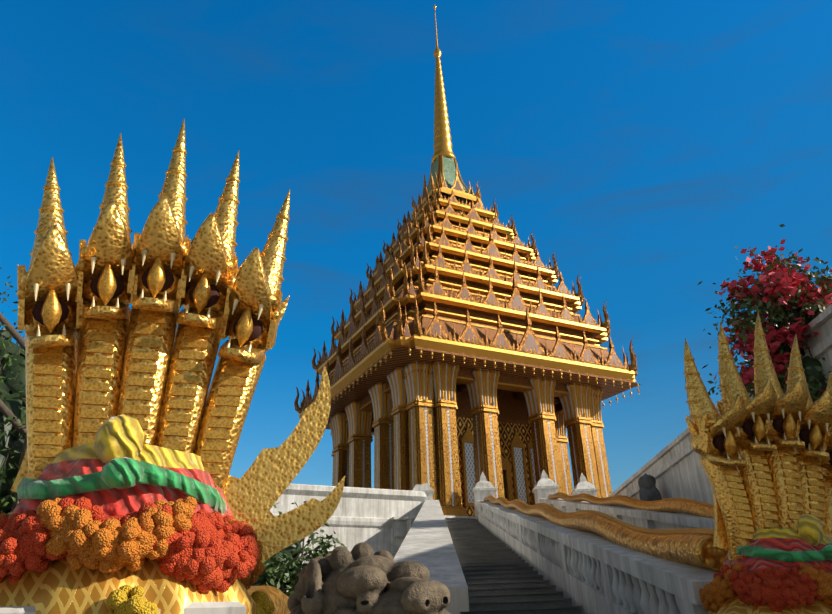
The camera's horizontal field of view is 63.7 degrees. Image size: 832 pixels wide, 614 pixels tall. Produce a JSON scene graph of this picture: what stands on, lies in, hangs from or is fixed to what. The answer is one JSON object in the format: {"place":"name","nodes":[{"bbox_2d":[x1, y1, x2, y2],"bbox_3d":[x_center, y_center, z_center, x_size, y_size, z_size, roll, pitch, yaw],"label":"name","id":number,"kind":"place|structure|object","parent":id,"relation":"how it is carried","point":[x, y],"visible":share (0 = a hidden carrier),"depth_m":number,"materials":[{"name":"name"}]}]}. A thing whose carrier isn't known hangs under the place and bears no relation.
{"place":"outdoors","nodes":[
{"label":"outdoors","id":0,"kind":"place"},
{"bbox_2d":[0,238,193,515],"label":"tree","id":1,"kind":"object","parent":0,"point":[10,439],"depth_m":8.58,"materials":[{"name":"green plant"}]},
{"bbox_2d":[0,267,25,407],"bbox_3d":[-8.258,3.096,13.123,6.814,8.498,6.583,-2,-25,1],"label":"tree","id":2,"kind":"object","parent":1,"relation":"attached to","point":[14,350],"depth_m":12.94,"materials":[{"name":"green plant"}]},
{"bbox_2d":[0,414,274,613],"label":"flower garland","id":3,"kind":"object","parent":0,"point":[117,516],"visible":1,"depth_m":2.42},
{"bbox_2d":[11,119,344,613],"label":"naga statue","id":4,"kind":"object","parent":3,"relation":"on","point":[99,352],"depth_m":3.08,"materials":[{"name":"gold metal"}]},
{"bbox_2d":[251,501,346,596],"bbox_3d":[-1.736,3.321,8.461,1.798,1.762,1.961,-2,-25,1],"label":"bush","id":5,"kind":"object","parent":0,"point":[269,571],"depth_m":8.26,"materials":[{"name":"green plant"}]},
{"bbox_2d":[0,0,831,492],"label":"sky","id":6,"kind":"structure","parent":0,"point":[638,143],"materials":[{"name":"blue"}]},
{"bbox_2d":[325,346,640,536],"bbox_3d":[2.734,10.018,39.552,15.400,8.503,15.400,11,-28,-25],"label":"mondop body","id":7,"kind":"object","parent":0,"point":[517,456],"visible":0.25,"depth_m":36.83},
{"bbox_2d":[294,4,636,418],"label":"temple roof","id":8,"kind":"structure","parent":7,"relation":"on","point":[459,272],"depth_m":38.44,"materials":[{"name":"gold metal"}]},
{"bbox_2d":[330,344,639,437],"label":"eave bells","id":9,"kind":"object","parent":8,"relation":"on","point":[474,361],"visible":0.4,"depth_m":35.40,"materials":[{"name":"gold metal"}]},
{"bbox_2d":[698,224,831,404],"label":"bougainvillea","id":10,"kind":"object","parent":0,"point":[794,280],"depth_m":12.25,"materials":[{"name":"red plant"}]},
{"label":"terrace floor","id":11,"kind":"structure","parent":0,"visible":0},
{"bbox_2d":[329,422,334,485],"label":"column","id":12,"kind":"structure","parent":11,"relation":"on","point":[332,433],"depth_m":42.63,"materials":[{"name":"tile"}]},
{"bbox_2d":[330,412,348,486],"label":"column","id":13,"kind":"structure","parent":11,"relation":"on","point":[341,447],"depth_m":41.09,"materials":[{"name":"tile"}]},
{"bbox_2d":[345,401,373,487],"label":"column","id":14,"kind":"structure","parent":11,"relation":"on","point":[360,439],"depth_m":38.97,"materials":[{"name":"tile"}]},
{"bbox_2d":[368,382,393,489],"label":"column","id":15,"kind":"structure","parent":11,"relation":"on","point":[383,421],"depth_m":35.83,"materials":[{"name":"tile"}]},
{"bbox_2d":[387,367,409,489],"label":"column","id":16,"kind":"structure","parent":11,"relation":"on","point":[396,379],"depth_m":33.72,"materials":[{"name":"tile"}]},
{"bbox_2d":[403,361,437,499],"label":"column","id":17,"kind":"structure","parent":11,"relation":"on","point":[419,385],"depth_m":32.98,"materials":[{"name":"metal"}]},
{"bbox_2d":[433,362,466,515],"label":"column","id":18,"kind":"structure","parent":11,"relation":"on","point":[446,447],"depth_m":32.84,"materials":[{"name":"metal"}]},
{"bbox_2d":[467,368,504,516],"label":"column","id":19,"kind":"structure","parent":11,"relation":"on","point":[482,391],"depth_m":34.31,"materials":[{"name":"metal"}]},
{"bbox_2d":[523,377,563,492],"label":"column","id":20,"kind":"structure","parent":11,"relation":"on","point":[539,397],"depth_m":35.96,"materials":[{"name":"tile"}]},
{"bbox_2d":[554,405,572,495],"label":"column","id":21,"kind":"structure","parent":11,"relation":"on","point":[561,436],"depth_m":40.61,"materials":[{"name":"metal"}]},
{"bbox_2d":[559,382,600,497],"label":"column","id":22,"kind":"structure","parent":11,"relation":"on","point":[576,410],"depth_m":37.00,"materials":[{"name":"tile"}]},
{"bbox_2d":[589,387,611,497],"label":"column","id":23,"kind":"structure","parent":11,"relation":"on","point":[597,426],"depth_m":37.47,"materials":[{"name":"tile"}]},
{"label":"ground","id":24,"kind":"structure","parent":0,"visible":0},
{"bbox_2d":[270,470,597,613],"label":"terrace walls","id":25,"kind":"structure","parent":24,"relation":"on","point":[360,515],"depth_m":28.90,"materials":[{"name":"white concrete"}]},
{"bbox_2d":[539,498,714,528],"bbox_3d":[5.780,6.053,17.599,0.860,6.267,26.300,-2,-25,1],"label":"balustrade","id":26,"kind":"object","parent":25,"relation":"on","point":[656,519],"visible":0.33,"depth_m":15.64,"materials":[{"name":"white stone"}]},
{"bbox_2d":[547,492,714,518],"bbox_3d":[5.754,5.272,17.911,0.360,4.783,25.442,-2,-25,1],"label":"naga balustrade","id":27,"kind":"object","parent":26,"relation":"on","point":[694,507],"visible":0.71,"depth_m":15.83,"materials":[{"name":"gold metal"}]},
{"bbox_2d":[446,519,580,613],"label":"stairs","id":28,"kind":"structure","parent":24,"relation":"on","point":[500,577],"depth_m":11.42,"materials":[{"name":"stone"}]},
{"bbox_2d":[476,500,720,613],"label":"balustrade","id":29,"kind":"object","parent":28,"relation":"on","point":[588,572],"visible":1,"depth_m":8.29,"materials":[{"name":"white stone"}]},
{"bbox_2d":[483,495,727,570],"bbox_3d":[2.856,5.390,17.957,0.360,4.783,25.442,-2,-25,1],"label":"naga balustrade","id":30,"kind":"object","parent":29,"relation":"on","point":[691,546],"visible":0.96,"depth_m":7.31,"materials":[{"name":"gold metal"}]},
{"bbox_2d":[608,304,831,504],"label":"wall","id":31,"kind":"structure","parent":24,"relation":"on","point":[674,468],"depth_m":18.11,"materials":[{"name":"white concrete"}]},
{"bbox_2d":[638,473,661,500],"bbox_3d":[7.000,5.667,20.121,0.652,1.257,1.102,-2,-25,1],"label":"statue","id":32,"kind":"object","parent":31,"relation":"on","point":[648,490],"visible":0.54,"depth_m":19.83,"materials":[{"name":"black stone"}]},
{"bbox_2d":[699,513,831,613],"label":"flower garland","id":33,"kind":"object","parent":24,"relation":"on","point":[780,571],"visible":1,"depth_m":4.47,"materials":[{"name":"plant"}]},
{"bbox_2d":[683,312,831,565],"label":"naga statue","id":34,"kind":"object","parent":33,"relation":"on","point":[771,441],"visible":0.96,"depth_m":4.96,"materials":[{"name":"gold metal"}]},
{"bbox_3d":[-0.238,2.042,1.730,0.700,1.200,0.900,-2,-25,1],"label":"lion pedestal","id":35,"kind":"object","parent":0,"visible":0},
{"bbox_2d":[287,542,449,613],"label":"stone sculpture","id":36,"kind":"object","parent":35,"relation":"on","point":[362,578],"visible":1,"depth_m":2.08,"materials":[{"name":"grey stone"}]}
]}

